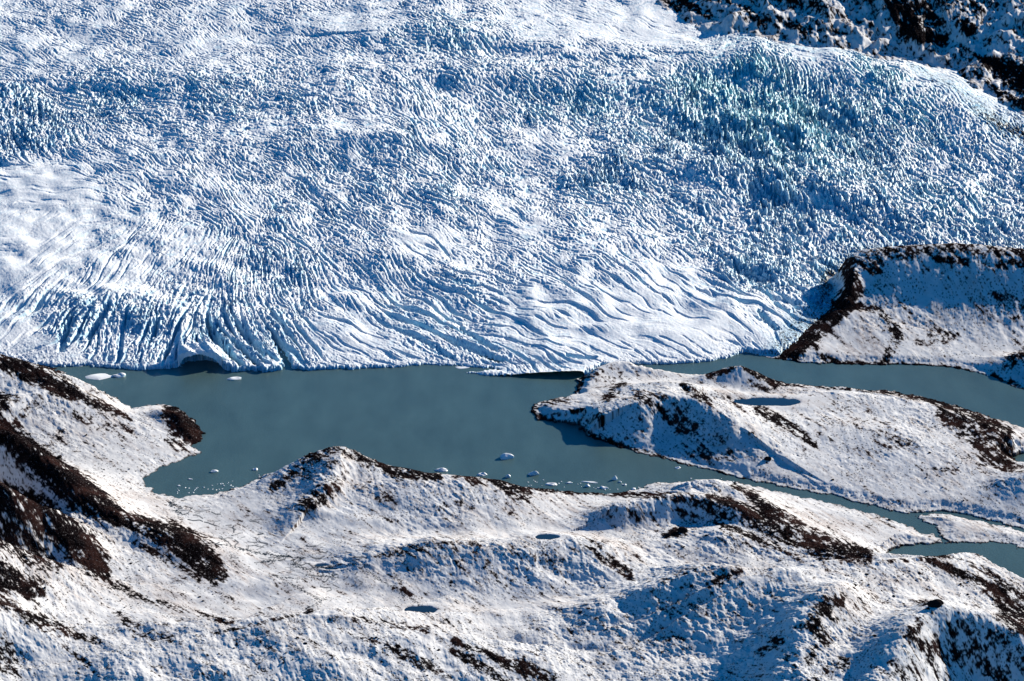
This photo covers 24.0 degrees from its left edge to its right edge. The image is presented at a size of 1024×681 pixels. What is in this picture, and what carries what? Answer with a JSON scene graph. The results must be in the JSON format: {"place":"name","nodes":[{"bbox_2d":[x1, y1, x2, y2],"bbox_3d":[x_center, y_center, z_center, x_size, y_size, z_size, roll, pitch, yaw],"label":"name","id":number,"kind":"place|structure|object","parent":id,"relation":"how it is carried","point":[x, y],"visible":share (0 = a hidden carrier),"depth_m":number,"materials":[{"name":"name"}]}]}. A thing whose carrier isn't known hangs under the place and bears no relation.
{"place":"outdoors","nodes":[
{"label":"outdoors","id":0,"kind":"place"},
{"bbox_2d":[404,606,436,612],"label":"pond","id":1,"kind":"structure","parent":0,"point":[425,609],"depth_m":3315.79,"materials":[{"name":"liquid"}]},
{"bbox_2d":[0,0,1023,375],"bbox_3d":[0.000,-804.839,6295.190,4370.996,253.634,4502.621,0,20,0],"label":"glacier","id":2,"kind":"object","parent":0,"point":[534,186],"visible":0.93,"depth_m":5103.31,"materials":[{"name":"white ice"}]},
{"bbox_2d":[178,341,221,366],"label":"ice arch","id":3,"kind":"structure","parent":2,"relation":"on","point":[206,348],"depth_m":4259.76,"materials":[{"name":"white ice"}]},
{"bbox_2d":[0,354,1023,680],"bbox_3d":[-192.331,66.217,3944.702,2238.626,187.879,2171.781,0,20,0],"label":"hills","id":4,"kind":"structure","parent":0,"point":[608,588],"depth_m":3379.61,"materials":[{"name":"white snow"}]},
{"bbox_2d":[678,526,687,532],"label":"boulder","id":5,"kind":"object","parent":4,"relation":"on","point":[681,529],"visible":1,"depth_m":3544.02,"materials":[{"name":"brown stone"}]},
{"bbox_2d":[927,599,943,607],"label":"boulder","id":6,"kind":"object","parent":4,"relation":"on","point":[935,603],"visible":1,"depth_m":3110.28,"materials":[{"name":"black stone"}]},
{"bbox_2d":[50,343,1023,577],"bbox_3d":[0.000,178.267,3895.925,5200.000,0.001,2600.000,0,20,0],"label":"lake","id":7,"kind":"structure","parent":0,"point":[451,419],"depth_m":4027.40,"materials":[{"name":"liquid"}]},
{"bbox_2d":[85,373,112,379],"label":"iceberg","id":8,"kind":"object","parent":7,"relation":"on","point":[100,376],"visible":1,"depth_m":4208.23,"materials":[{"name":"white ice"}]},
{"bbox_2d":[113,373,125,377],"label":"iceberg","id":9,"kind":"object","parent":7,"relation":"in","point":[119,375],"visible":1,"depth_m":4211.11,"materials":[{"name":"white ice"}]},
{"bbox_2d":[227,377,240,379],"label":"iceberg","id":10,"kind":"object","parent":7,"relation":"on","point":[234,378],"visible":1,"depth_m":4198.65,"materials":[{"name":"white ice"}]},
{"bbox_2d":[435,468,447,471],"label":"iceberg","id":11,"kind":"object","parent":7,"relation":"on","point":[442,469],"visible":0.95,"depth_m":3817.20,"materials":[{"name":"white ice"}]},
{"bbox_2d":[500,453,513,459],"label":"iceberg","id":12,"kind":"object","parent":7,"relation":"in","point":[504,456],"visible":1,"depth_m":3864.17,"materials":[{"name":"white ice"}]},
{"bbox_2d":[527,471,538,475],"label":"iceberg","id":13,"kind":"object","parent":7,"relation":"in","point":[534,473],"visible":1,"depth_m":3801.47,"materials":[{"name":"white ice"}]},
{"bbox_2d":[535,534,558,539],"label":"pond","id":14,"kind":"structure","parent":0,"point":[545,536],"depth_m":3486.33,"materials":[{"name":"liquid"}]},
{"bbox_2d":[733,398,799,405],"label":"pond","id":15,"kind":"structure","parent":0,"point":[771,401],"depth_m":4046.85,"materials":[{"name":"liquid"}]},
{"bbox_2d":[531,361,1023,533],"bbox_3d":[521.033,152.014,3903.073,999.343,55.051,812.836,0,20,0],"label":"peninsula","id":16,"kind":"object","parent":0,"point":[704,421],"visible":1,"depth_m":3899.94},
{"bbox_2d":[656,0,1023,118],"bbox_3d":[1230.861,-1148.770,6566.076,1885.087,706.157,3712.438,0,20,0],"label":"mountain","id":17,"kind":"structure","parent":0,"point":[978,44],"depth_m":6068.14,"materials":[{"name":"white snow"}]},
{"bbox_2d":[746,243,1023,389],"bbox_3d":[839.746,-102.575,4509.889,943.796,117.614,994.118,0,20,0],"label":"moraine hill","id":18,"kind":"structure","parent":0,"point":[957,305],"depth_m":4432.64,"materials":[{"name":"white snow"}]}
]}

